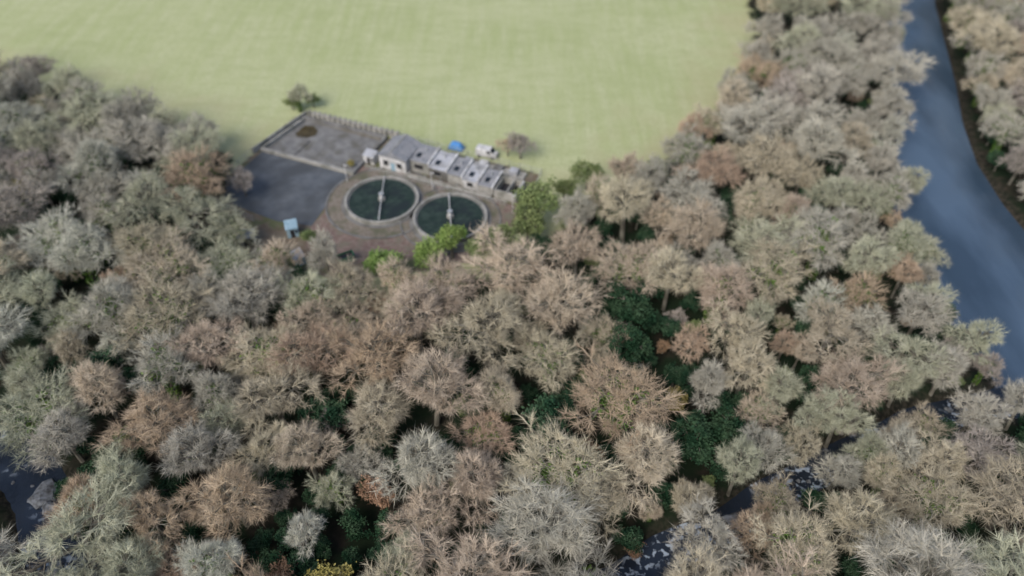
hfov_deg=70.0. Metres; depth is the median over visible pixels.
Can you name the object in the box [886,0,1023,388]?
river
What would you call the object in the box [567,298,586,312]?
evergreen shrub
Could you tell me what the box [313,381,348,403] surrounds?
evergreen shrub
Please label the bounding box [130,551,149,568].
evergreen shrub
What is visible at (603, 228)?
evergreen shrub
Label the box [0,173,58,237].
bare tree
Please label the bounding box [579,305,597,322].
evergreen shrub
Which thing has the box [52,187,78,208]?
evergreen shrub
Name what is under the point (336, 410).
evergreen shrub
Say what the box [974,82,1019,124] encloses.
bare tree
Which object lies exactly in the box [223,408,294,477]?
bare tree
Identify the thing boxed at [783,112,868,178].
bare tree
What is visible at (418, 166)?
window
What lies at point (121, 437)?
olive green tree
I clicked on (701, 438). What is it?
evergreen shrub
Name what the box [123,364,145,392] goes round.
evergreen shrub
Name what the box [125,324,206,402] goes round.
bare tree
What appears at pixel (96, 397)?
evergreen shrub
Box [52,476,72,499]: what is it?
evergreen shrub
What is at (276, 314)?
evergreen shrub
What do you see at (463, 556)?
bare tree
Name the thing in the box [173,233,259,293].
bare tree
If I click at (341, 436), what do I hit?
evergreen shrub
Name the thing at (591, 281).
evergreen shrub
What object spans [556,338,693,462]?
bare tree
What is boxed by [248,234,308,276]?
bare tree
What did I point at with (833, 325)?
bare tree
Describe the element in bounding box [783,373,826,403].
evergreen shrub
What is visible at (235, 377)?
bare sapling
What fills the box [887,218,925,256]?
bare tree
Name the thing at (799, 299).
evergreen shrub
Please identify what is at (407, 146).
roof
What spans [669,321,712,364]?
bare tree
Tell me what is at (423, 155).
shed
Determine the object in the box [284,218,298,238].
blue kiosk
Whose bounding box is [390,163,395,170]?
door
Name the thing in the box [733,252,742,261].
evergreen shrub
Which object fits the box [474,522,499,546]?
evergreen shrub
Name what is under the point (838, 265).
evergreen shrub
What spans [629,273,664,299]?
evergreen shrub
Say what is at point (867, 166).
evergreen shrub
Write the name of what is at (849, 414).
bare tree
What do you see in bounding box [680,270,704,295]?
evergreen shrub
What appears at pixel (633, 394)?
evergreen shrub
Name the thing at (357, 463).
bare sapling
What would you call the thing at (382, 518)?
evergreen shrub
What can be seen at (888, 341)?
evergreen shrub
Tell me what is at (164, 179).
bare sapling
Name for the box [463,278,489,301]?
evergreen shrub
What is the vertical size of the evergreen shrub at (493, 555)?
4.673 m
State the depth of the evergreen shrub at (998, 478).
104.25 m
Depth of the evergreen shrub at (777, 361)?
121.43 m
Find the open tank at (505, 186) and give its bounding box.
[494,175,524,202]
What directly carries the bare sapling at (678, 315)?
on the ground at (564, 84)
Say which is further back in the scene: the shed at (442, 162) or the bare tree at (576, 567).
the shed at (442, 162)
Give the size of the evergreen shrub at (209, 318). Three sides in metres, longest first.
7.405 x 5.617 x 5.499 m
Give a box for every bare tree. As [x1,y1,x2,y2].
[0,50,10,104]
[0,59,45,105]
[0,69,17,129]
[0,97,50,135]
[0,116,61,159]
[0,122,18,163]
[0,139,28,180]
[0,167,13,205]
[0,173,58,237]
[0,178,32,196]
[0,233,32,298]
[0,252,25,340]
[0,301,35,373]
[0,335,51,384]
[0,361,93,474]
[0,461,138,575]
[0,525,27,574]
[0,530,17,566]
[1,142,65,192]
[2,53,58,94]
[2,364,47,404]
[3,559,54,575]
[5,202,83,272]
[8,266,59,322]
[20,89,58,124]
[20,166,62,206]
[23,288,106,351]
[23,396,95,475]
[33,82,117,145]
[35,470,101,531]
[36,73,115,126]
[37,61,91,99]
[42,218,130,291]
[42,536,114,575]
[43,123,90,160]
[43,326,90,372]
[47,113,75,137]
[48,135,123,195]
[50,127,111,176]
[54,272,139,346]
[61,356,125,417]
[69,169,134,202]
[75,182,130,234]
[83,329,137,366]
[84,380,204,457]
[91,121,133,152]
[92,113,199,170]
[92,438,151,520]
[93,529,172,575]
[95,83,165,147]
[97,226,213,308]
[98,167,171,237]
[98,221,183,269]
[100,278,139,312]
[108,269,218,359]
[115,486,195,562]
[122,167,170,207]
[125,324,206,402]
[142,104,182,130]
[149,183,235,246]
[151,112,225,172]
[153,414,245,478]
[155,142,234,210]
[159,453,277,544]
[161,314,259,370]
[169,535,246,575]
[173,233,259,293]
[176,110,220,150]
[177,264,228,320]
[189,367,240,425]
[190,394,249,448]
[194,204,259,253]
[199,256,299,328]
[210,319,313,384]
[223,357,325,429]
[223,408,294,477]
[223,550,287,575]
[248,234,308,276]
[261,319,360,389]
[262,415,349,478]
[271,266,346,323]
[272,295,334,347]
[286,81,313,112]
[306,225,337,281]
[306,296,390,357]
[312,310,425,400]
[324,253,386,314]
[341,369,412,455]
[358,534,428,575]
[365,425,466,503]
[373,274,470,355]
[376,254,418,299]
[378,472,463,571]
[378,516,431,575]
[388,341,488,426]
[392,522,538,575]
[393,249,492,320]
[423,288,524,369]
[445,401,515,456]
[447,443,504,535]
[454,220,559,296]
[471,358,521,421]
[483,285,523,335]
[484,468,615,570]
[496,406,631,534]
[508,321,586,392]
[515,259,612,337]
[532,535,621,575]
[544,218,605,278]
[552,185,598,232]
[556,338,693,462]
[558,458,629,551]
[572,307,629,355]
[581,236,662,298]
[584,171,618,217]
[594,169,660,243]
[606,150,647,192]
[609,419,683,520]
[626,151,666,206]
[630,228,677,279]
[637,191,681,237]
[641,244,708,310]
[643,158,669,193]
[654,162,731,231]
[659,120,710,173]
[659,194,731,258]
[663,490,752,573]
[664,535,734,575]
[665,240,704,285]
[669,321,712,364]
[670,143,747,200]
[675,110,715,139]
[687,101,741,142]
[687,356,734,413]
[693,259,758,330]
[699,236,740,275]
[701,297,774,363]
[708,140,741,179]
[710,93,799,162]
[713,432,764,496]
[714,72,754,130]
[716,64,763,106]
[718,333,780,393]
[725,232,822,305]
[727,210,809,268]
[730,175,789,235]
[730,537,826,575]
[731,559,776,575]
[732,49,789,96]
[732,129,802,191]
[736,32,772,80]
[738,85,799,147]
[738,417,799,475]
[741,12,784,42]
[744,295,778,332]
[745,488,845,575]
[746,32,775,57]
[749,466,801,534]
[754,172,789,210]
[754,362,806,417]
[756,0,790,21]
[761,76,817,127]
[765,41,827,80]
[766,0,832,29]
[767,62,816,100]
[768,193,812,235]
[769,141,797,173]
[769,197,859,280]
[770,20,822,72]
[776,150,826,195]
[779,412,825,466]
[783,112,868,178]
[785,95,849,140]
[789,204,852,251]
[792,56,845,113]
[792,381,840,434]
[793,11,838,42]
[794,273,851,326]
[800,173,872,210]
[802,58,830,95]
[803,34,868,67]
[803,293,878,377]
[806,385,879,447]
[809,0,836,19]
[809,59,878,111]
[809,345,911,413]
[811,452,867,490]
[813,483,907,557]
[824,161,874,194]
[828,267,888,313]
[830,5,884,40]
[830,207,861,235]
[831,428,891,473]
[832,27,859,58]
[832,119,879,165]
[834,0,840,11]
[836,206,894,260]
[837,105,886,140]
[837,301,903,350]
[838,0,903,39]
[838,55,870,91]
[838,230,903,281]
[847,513,990,575]
[848,179,898,227]
[854,0,897,22]
[854,31,903,73]
[855,131,901,171]
[861,136,909,189]
[862,43,938,90]
[862,450,915,499]
[863,11,902,46]
[863,324,959,393]
[864,84,919,138]
[867,112,908,147]
[868,353,927,407]
[870,0,913,32]
[870,75,912,121]
[870,163,914,218]
[875,419,925,473]
[876,23,906,54]
[878,249,925,297]
[878,413,916,459]
[879,452,994,538]
[882,219,933,274]
[884,0,914,6]
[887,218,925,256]
[889,164,930,195]
[894,285,959,338]
[895,521,946,575]
[904,522,1023,575]
[905,276,960,318]
[910,422,970,488]
[914,231,951,268]
[916,259,941,298]
[919,332,973,395]
[939,317,1008,367]
[939,421,1021,482]
[943,0,999,21]
[945,3,996,48]
[948,27,999,63]
[949,384,1016,439]
[950,10,1023,77]
[954,0,1009,30]
[960,71,999,106]
[960,452,1023,553]
[962,43,1008,94]
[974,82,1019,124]
[979,99,1017,137]
[979,106,1023,153]
[987,0,1022,17]
[989,57,1023,101]
[992,0,1023,41]
[995,144,1023,184]
[999,377,1023,429]
[1001,53,1023,88]
[1007,17,1023,60]
[1008,77,1023,126]
[1011,441,1023,475]
[1012,31,1023,54]
[1012,526,1023,574]
[1017,179,1023,199]
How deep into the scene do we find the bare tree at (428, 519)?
97.15 m
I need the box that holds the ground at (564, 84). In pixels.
[0,0,1023,575]
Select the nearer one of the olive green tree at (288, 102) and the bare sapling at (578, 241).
the bare sapling at (578, 241)
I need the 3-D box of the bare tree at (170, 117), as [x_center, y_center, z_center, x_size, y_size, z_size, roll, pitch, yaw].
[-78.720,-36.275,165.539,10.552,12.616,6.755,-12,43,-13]
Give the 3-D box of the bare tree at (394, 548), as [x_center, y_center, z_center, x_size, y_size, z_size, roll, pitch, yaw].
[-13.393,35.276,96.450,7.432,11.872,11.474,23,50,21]
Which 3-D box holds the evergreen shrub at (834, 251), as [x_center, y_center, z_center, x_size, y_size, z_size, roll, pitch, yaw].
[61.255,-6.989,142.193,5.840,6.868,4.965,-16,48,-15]
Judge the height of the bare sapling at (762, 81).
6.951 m
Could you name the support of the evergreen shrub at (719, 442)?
on the ground at (564, 84)
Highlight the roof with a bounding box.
[377,134,421,161]
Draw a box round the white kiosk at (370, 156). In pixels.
[362,148,378,164]
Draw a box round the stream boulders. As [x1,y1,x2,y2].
[11,406,952,574]
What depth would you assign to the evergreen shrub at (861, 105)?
177.34 m
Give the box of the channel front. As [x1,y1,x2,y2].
[406,173,491,197]
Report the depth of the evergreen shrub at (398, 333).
125.94 m
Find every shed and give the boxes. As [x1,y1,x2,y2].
[409,144,440,174]
[427,150,458,181]
[446,157,473,185]
[461,162,488,190]
[477,168,502,195]
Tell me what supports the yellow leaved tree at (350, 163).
on the ground at (564, 84)
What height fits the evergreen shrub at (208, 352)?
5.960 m
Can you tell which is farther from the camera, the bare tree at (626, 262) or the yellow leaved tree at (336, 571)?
the bare tree at (626, 262)
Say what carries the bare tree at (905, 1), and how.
on the ground at (564, 84)
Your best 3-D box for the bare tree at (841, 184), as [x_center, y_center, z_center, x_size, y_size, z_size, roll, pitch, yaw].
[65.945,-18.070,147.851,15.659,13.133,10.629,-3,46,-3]
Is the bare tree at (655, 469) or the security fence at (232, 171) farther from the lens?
the security fence at (232, 171)
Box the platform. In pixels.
[459,156,526,179]
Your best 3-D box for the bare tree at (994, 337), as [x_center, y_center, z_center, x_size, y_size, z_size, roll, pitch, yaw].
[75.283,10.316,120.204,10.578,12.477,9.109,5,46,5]
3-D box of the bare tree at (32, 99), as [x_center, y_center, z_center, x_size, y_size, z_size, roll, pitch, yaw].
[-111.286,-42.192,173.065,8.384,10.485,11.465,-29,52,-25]
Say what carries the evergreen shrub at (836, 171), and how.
on the ground at (564, 84)
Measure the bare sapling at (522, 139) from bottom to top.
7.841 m
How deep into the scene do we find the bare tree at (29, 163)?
150.61 m
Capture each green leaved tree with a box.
[361,246,407,275]
[411,234,446,268]
[432,223,467,258]
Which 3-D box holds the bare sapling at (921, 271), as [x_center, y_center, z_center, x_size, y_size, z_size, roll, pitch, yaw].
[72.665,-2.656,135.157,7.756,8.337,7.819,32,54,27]
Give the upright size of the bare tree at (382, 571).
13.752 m
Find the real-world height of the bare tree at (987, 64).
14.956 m
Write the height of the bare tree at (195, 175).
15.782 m
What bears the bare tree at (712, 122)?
on the ground at (564, 84)
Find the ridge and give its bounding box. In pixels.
[390,133,406,152]
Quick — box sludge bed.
[260,115,386,174]
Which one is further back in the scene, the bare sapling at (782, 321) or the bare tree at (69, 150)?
the bare tree at (69, 150)
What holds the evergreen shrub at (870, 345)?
on the ground at (564, 84)
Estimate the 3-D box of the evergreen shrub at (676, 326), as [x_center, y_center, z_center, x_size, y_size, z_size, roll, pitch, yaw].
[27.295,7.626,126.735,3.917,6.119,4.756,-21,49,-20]
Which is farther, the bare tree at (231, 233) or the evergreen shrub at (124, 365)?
the bare tree at (231, 233)
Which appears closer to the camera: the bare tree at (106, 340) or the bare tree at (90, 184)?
the bare tree at (106, 340)
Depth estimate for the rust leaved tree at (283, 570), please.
95.52 m
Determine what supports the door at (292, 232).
in the blue kiosk at (291, 228)
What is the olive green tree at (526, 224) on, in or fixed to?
on the ground at (564, 84)
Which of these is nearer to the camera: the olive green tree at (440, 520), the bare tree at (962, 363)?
the olive green tree at (440, 520)
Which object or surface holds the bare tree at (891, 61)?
on the ground at (564, 84)
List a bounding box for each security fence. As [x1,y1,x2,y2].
[205,147,254,222]
[399,132,541,183]
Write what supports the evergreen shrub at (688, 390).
on the ground at (564, 84)
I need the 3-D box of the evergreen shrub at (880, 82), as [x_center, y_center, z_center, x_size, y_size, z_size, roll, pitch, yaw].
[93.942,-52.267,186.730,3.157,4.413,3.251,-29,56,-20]
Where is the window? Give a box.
[414,164,422,169]
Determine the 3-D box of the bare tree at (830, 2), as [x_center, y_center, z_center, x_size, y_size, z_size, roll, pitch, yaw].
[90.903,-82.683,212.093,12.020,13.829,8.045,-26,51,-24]
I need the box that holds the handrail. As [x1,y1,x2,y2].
[365,165,506,205]
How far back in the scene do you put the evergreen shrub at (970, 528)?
101.28 m
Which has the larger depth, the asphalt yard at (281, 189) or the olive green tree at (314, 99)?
the olive green tree at (314, 99)
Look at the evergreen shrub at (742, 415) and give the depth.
114.26 m
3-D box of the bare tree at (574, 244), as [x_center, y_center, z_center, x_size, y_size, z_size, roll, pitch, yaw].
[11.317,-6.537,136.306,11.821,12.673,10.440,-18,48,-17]
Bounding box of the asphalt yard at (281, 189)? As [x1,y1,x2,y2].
[222,152,348,225]
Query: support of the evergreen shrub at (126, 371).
on the ground at (564, 84)
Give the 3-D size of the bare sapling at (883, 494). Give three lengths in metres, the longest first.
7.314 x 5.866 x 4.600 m
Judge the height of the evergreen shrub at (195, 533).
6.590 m
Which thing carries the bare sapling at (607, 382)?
on the ground at (564, 84)
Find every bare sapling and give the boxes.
[3,233,31,258]
[26,343,57,365]
[42,255,84,282]
[51,161,79,188]
[97,262,132,283]
[102,160,119,180]
[105,375,132,400]
[125,274,144,300]
[126,95,156,121]
[142,541,197,575]
[150,173,169,191]
[198,489,223,512]
[219,404,256,431]
[224,165,252,195]
[230,366,262,388]
[236,228,256,245]
[246,240,272,274]
[259,478,296,514]
[264,264,295,299]
[272,321,298,337]
[284,508,328,561]
[290,247,305,266]
[301,469,356,513]
[307,408,343,435]
[333,436,388,482]
[342,409,365,429]
[356,309,385,324]
[365,288,389,318]
[367,291,419,321]
[429,265,450,283]
[491,460,531,495]
[495,137,517,156]
[502,129,538,158]
[508,319,548,357]
[564,233,595,259]
[577,316,593,338]
[579,437,604,458]
[583,344,612,367]
[599,370,619,394]
[617,358,648,373]
[636,496,663,521]
[654,232,673,250]
[662,307,689,324]
[669,476,708,529]
[689,482,715,510]
[696,558,720,575]
[714,159,739,187]
[722,502,775,565]
[733,387,788,431]
[746,499,779,533]
[760,72,778,83]
[768,327,805,360]
[771,312,797,332]
[780,330,818,369]
[809,549,836,575]
[811,318,852,344]
[827,355,849,378]
[834,407,859,436]
[846,90,864,107]
[866,357,887,381]
[876,489,911,519]
[879,208,903,235]
[886,254,924,289]
[896,516,921,539]
[899,399,959,443]
[934,334,976,371]
[964,410,995,434]
[970,351,1006,387]
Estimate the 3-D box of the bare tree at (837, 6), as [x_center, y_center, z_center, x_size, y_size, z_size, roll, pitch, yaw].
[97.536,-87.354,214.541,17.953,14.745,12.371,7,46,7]
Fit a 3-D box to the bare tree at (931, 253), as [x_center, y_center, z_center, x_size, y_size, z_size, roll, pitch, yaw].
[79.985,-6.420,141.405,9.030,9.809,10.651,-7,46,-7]
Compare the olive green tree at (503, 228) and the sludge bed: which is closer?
the olive green tree at (503, 228)
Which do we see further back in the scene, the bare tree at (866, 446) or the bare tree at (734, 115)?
the bare tree at (734, 115)
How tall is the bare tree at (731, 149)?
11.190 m
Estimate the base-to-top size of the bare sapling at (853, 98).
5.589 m
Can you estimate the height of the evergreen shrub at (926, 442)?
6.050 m
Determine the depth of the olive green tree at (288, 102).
178.03 m
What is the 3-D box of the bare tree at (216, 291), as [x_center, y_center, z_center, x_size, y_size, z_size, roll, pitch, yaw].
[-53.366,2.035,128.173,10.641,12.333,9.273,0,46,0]
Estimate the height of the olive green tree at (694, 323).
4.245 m
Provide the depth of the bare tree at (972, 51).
192.41 m
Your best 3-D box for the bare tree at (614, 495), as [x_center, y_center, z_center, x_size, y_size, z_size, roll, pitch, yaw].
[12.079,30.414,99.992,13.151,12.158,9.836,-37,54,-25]
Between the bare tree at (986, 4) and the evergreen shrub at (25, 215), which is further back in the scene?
the bare tree at (986, 4)
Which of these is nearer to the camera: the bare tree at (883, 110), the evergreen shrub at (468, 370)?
the evergreen shrub at (468, 370)
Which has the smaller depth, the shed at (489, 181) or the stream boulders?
the stream boulders
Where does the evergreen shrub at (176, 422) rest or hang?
on the ground at (564, 84)
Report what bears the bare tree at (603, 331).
on the ground at (564, 84)
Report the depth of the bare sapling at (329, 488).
102.64 m
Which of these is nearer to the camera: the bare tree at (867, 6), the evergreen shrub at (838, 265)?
the evergreen shrub at (838, 265)
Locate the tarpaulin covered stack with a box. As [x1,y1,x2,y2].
[447,141,465,152]
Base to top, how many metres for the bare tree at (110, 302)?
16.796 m
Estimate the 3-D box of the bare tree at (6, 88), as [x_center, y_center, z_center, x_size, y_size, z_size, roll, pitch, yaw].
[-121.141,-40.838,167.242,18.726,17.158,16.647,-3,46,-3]
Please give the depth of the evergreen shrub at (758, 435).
111.05 m
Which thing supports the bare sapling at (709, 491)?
on the ground at (564, 84)
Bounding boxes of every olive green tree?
[27,265,50,274]
[112,425,130,443]
[182,361,203,377]
[246,471,268,488]
[282,97,299,109]
[299,229,317,245]
[303,92,320,107]
[330,272,352,289]
[432,509,448,529]
[451,394,470,415]
[463,233,495,267]
[486,219,526,258]
[511,173,562,213]
[511,197,547,243]
[517,305,531,317]
[552,179,577,198]
[560,219,576,230]
[568,157,606,188]
[575,370,590,387]
[584,253,603,269]
[682,319,702,332]
[701,475,715,487]
[866,268,881,280]
[942,495,969,517]
[947,375,965,385]
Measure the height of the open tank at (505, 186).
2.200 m
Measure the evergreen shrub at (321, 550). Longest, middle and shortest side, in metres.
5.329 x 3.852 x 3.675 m
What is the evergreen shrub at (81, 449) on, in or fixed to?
on the ground at (564, 84)
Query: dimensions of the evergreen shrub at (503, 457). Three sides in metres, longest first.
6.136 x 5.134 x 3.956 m
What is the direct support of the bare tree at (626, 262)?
on the ground at (564, 84)
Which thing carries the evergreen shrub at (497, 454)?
on the ground at (564, 84)
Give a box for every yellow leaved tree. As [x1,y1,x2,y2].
[304,559,356,575]
[346,159,354,167]
[665,385,687,412]
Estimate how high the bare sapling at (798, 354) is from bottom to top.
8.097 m
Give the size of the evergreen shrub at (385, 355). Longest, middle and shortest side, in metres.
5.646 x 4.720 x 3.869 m
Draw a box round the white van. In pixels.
[475,144,498,159]
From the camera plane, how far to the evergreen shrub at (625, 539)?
99.98 m
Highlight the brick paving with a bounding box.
[304,166,518,265]
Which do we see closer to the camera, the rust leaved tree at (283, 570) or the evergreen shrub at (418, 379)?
the rust leaved tree at (283, 570)
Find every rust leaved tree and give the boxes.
[264,554,297,575]
[355,473,398,511]
[623,537,646,559]
[656,340,670,353]
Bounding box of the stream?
[0,386,1023,575]
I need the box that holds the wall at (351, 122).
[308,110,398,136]
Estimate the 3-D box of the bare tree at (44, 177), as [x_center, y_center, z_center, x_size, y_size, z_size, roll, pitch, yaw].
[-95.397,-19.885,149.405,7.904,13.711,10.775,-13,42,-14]
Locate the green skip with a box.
[336,250,354,263]
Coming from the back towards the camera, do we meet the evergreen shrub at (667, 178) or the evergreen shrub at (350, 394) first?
the evergreen shrub at (667, 178)
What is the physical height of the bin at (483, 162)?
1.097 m
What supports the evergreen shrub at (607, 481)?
on the ground at (564, 84)
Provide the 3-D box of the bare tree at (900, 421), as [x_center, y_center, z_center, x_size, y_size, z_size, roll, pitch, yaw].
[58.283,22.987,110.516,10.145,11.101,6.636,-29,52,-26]
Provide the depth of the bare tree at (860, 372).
111.33 m
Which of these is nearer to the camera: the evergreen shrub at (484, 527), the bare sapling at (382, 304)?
the evergreen shrub at (484, 527)
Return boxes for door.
[290,230,295,237]
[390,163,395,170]
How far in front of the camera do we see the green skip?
141.76 m
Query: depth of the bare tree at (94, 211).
140.09 m
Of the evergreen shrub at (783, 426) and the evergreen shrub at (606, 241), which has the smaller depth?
the evergreen shrub at (783, 426)
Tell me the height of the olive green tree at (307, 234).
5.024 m
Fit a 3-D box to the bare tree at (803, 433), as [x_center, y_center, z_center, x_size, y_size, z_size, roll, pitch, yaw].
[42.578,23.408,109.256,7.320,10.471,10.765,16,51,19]
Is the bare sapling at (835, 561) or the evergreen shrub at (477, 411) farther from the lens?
the evergreen shrub at (477, 411)
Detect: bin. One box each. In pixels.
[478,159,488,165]
[493,164,503,170]
[509,166,519,176]
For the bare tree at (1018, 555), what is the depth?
95.29 m
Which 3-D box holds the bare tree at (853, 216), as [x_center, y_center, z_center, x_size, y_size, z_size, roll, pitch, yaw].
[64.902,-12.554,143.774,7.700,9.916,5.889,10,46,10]
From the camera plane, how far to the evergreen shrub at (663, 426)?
111.45 m
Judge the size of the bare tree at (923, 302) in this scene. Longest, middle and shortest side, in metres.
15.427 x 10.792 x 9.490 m
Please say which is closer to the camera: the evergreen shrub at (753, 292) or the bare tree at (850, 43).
the evergreen shrub at (753, 292)
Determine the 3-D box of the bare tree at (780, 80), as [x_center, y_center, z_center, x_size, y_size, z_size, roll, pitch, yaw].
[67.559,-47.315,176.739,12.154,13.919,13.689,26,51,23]
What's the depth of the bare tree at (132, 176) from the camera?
146.72 m
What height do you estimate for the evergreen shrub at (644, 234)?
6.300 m
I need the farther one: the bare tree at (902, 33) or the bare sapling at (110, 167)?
the bare tree at (902, 33)
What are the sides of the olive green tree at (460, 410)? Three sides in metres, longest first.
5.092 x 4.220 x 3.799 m
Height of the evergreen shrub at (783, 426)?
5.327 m
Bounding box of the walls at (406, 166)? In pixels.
[379,156,410,173]
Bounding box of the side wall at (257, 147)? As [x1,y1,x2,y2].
[252,111,307,153]
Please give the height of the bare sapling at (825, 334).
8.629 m
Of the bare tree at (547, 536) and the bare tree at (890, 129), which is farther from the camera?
the bare tree at (890, 129)
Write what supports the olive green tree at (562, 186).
on the ground at (564, 84)
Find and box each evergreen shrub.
[13,399,42,423]
[18,92,38,101]
[18,204,30,217]
[20,272,60,296]
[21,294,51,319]
[23,308,55,333]
[28,143,56,170]
[28,200,50,221]
[28,332,48,346]
[37,354,62,386]
[41,139,62,152]
[42,271,63,294]
[43,84,57,98]
[47,157,76,185]
[49,185,65,199]
[50,204,70,218]
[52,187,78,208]
[52,361,77,385]
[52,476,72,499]
[59,384,79,407]
[60,217,82,238]
[67,524,94,541]
[68,350,95,373]
[69,433,102,456]
[77,459,100,493]
[78,215,110,233]
[80,342,130,380]
[85,380,101,401]
[91,448,111,463]
[111,457,138,484]
[112,358,126,377]
[115,510,141,538]
[116,366,131,383]
[117,148,135,168]
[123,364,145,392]
[125,162,145,186]
[125,435,151,459]
[130,452,147,472]
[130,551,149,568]
[134,200,165,222]
[135,363,159,387]
[139,149,149,162]
[146,468,190,504]
[153,165,169,181]
[160,203,175,218]
[160,490,191,522]
[165,408,193,424]
[170,545,207,575]
[174,248,196,265]
[174,519,207,552]
[183,310,215,335]
[192,334,221,354]
[195,238,216,258]
[201,417,218,440]
[207,167,230,190]
[212,286,235,311]
[221,335,239,350]
[226,356,251,375]
[244,527,275,562]
[248,548,287,575]
[257,459,296,491]
[267,426,303,450]
[270,292,297,312]
[272,307,296,322]
[273,508,298,526]
[273,525,293,554]
[284,546,318,575]
[289,262,308,291]
[291,442,317,474]
[295,398,314,419]
[297,392,350,432]
[301,484,326,505]
[302,506,331,537]
[307,533,332,561]
[309,349,338,371]
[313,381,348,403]
[324,458,349,480]
[326,434,345,453]
[336,505,373,541]
[340,546,363,575]
[343,383,369,406]
[346,440,365,461]
[356,458,376,497]
[358,423,398,457]
[366,538,398,570]
[373,446,394,462]
[373,507,403,542]
[374,345,392,369]
[382,321,414,345]
[392,450,425,481]
[405,365,430,393]
[426,561,447,575]
[427,374,451,392]
[429,434,457,452]
[436,321,453,335]
[441,346,468,369]
[442,538,459,562]
[450,436,473,457]
[452,320,480,341]
[456,366,478,390]
[461,395,493,420]
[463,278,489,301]
[465,441,501,471]
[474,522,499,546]
[481,546,504,568]
[487,434,513,462]
[497,507,530,541]
[500,330,514,347]
[502,425,530,447]
[504,454,530,473]
[510,322,532,340]
[520,383,537,403]
[520,441,545,461]
[521,392,569,451]
[528,232,553,259]
[536,267,556,287]
[547,432,580,459]
[548,248,565,266]
[550,388,579,431]
[554,377,587,403]
[559,512,600,547]
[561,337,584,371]
[563,410,579,431]
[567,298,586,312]
[572,451,600,476]
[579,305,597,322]
[580,273,597,292]
[587,217,613,244]
[591,264,607,281]
[591,443,619,466]
[595,309,618,325]
[596,456,614,492]
[597,235,620,256]
[598,298,611,312]
[601,490,630,520]
[603,277,660,329]
[604,318,653,365]
[607,206,620,221]
[611,524,644,554]
[615,365,649,399]
[626,208,652,229]
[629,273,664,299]
[636,221,656,245]
[639,310,662,333]
[640,352,658,367]
[642,388,670,410]
[644,480,676,510]
[646,440,678,478]
[655,420,671,437]
[659,313,684,340]
[660,170,671,187]
[662,362,682,386]
[665,410,717,466]
[666,364,692,387]
[668,242,695,260]
[670,171,695,184]
[676,385,694,402]
[677,409,708,429]
[679,291,700,312]
[679,430,705,463]
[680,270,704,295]
[687,361,700,379]
[699,330,717,343]
[705,141,718,158]
[706,390,735,416]
[706,448,739,481]
[708,397,751,451]
[713,206,736,226]
[713,428,735,452]
[713,546,743,575]
[719,193,737,209]
[720,184,740,197]
[722,323,739,337]
[726,409,744,425]
[728,283,755,310]
[732,124,746,144]
[732,390,762,417]
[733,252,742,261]
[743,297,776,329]
[746,429,768,447]
[757,352,778,368]
[767,330,784,348]
[769,170,788,189]
[769,436,797,466]
[774,423,794,439]
[778,123,791,136]
[782,273,807,297]
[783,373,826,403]
[785,514,819,546]
[788,295,806,314]
[789,317,815,343]
[796,363,827,389]
[797,184,824,201]
[799,96,814,110]
[799,485,832,515]
[807,202,827,212]
[816,148,843,168]
[823,242,843,262]
[824,490,845,511]
[826,163,847,176]
[832,333,853,351]
[835,83,850,97]
[835,251,854,272]
[839,553,862,575]
[843,108,863,131]
[846,342,879,375]
[853,341,880,353]
[854,100,867,110]
[855,372,877,397]
[857,157,875,175]
[857,349,882,383]
[862,75,873,86]
[863,395,885,410]
[868,299,888,310]
[871,331,895,350]
[873,77,885,87]
[879,538,906,569]
[889,472,906,493]
[893,333,929,360]
[902,561,932,575]
[913,337,940,363]
[913,433,953,457]
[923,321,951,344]
[930,414,961,438]
[932,302,960,323]
[947,327,985,355]
[953,514,982,540]
[954,434,986,462]
[961,550,984,575]
[962,538,984,558]
[984,130,995,145]
[985,148,1007,170]
[985,471,1021,494]
[987,77,1005,88]
[987,539,1017,563]
[996,130,1016,143]
[999,53,1018,65]
[1009,425,1023,447]
[1011,138,1023,148]
[1016,412,1023,425]
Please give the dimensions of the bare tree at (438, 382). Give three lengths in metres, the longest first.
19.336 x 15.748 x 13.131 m
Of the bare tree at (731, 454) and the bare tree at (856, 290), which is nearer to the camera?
the bare tree at (731, 454)
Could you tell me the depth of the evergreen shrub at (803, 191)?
150.75 m
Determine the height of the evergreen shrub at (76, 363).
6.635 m
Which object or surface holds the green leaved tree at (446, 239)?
on the ground at (564, 84)
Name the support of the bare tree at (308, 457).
on the ground at (564, 84)
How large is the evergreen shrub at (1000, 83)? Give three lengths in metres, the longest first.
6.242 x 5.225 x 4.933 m
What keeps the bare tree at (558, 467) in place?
on the ground at (564, 84)
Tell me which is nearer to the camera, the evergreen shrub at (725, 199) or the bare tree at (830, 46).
the evergreen shrub at (725, 199)
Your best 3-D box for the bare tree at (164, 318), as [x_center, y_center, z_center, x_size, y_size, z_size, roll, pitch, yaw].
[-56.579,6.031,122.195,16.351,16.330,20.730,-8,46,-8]
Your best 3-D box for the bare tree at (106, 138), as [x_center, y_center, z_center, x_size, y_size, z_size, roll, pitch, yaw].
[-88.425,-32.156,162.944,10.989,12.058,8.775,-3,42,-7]
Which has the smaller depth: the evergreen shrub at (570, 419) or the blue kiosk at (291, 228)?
the evergreen shrub at (570, 419)
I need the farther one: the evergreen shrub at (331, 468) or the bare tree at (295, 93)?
the bare tree at (295, 93)
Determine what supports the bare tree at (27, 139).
on the ground at (564, 84)
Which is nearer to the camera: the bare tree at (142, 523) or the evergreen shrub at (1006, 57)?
the bare tree at (142, 523)
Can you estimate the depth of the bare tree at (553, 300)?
121.64 m
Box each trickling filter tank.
[325,167,437,238]
[399,187,500,253]
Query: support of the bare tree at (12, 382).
on the ground at (564, 84)
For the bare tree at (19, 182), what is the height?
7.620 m

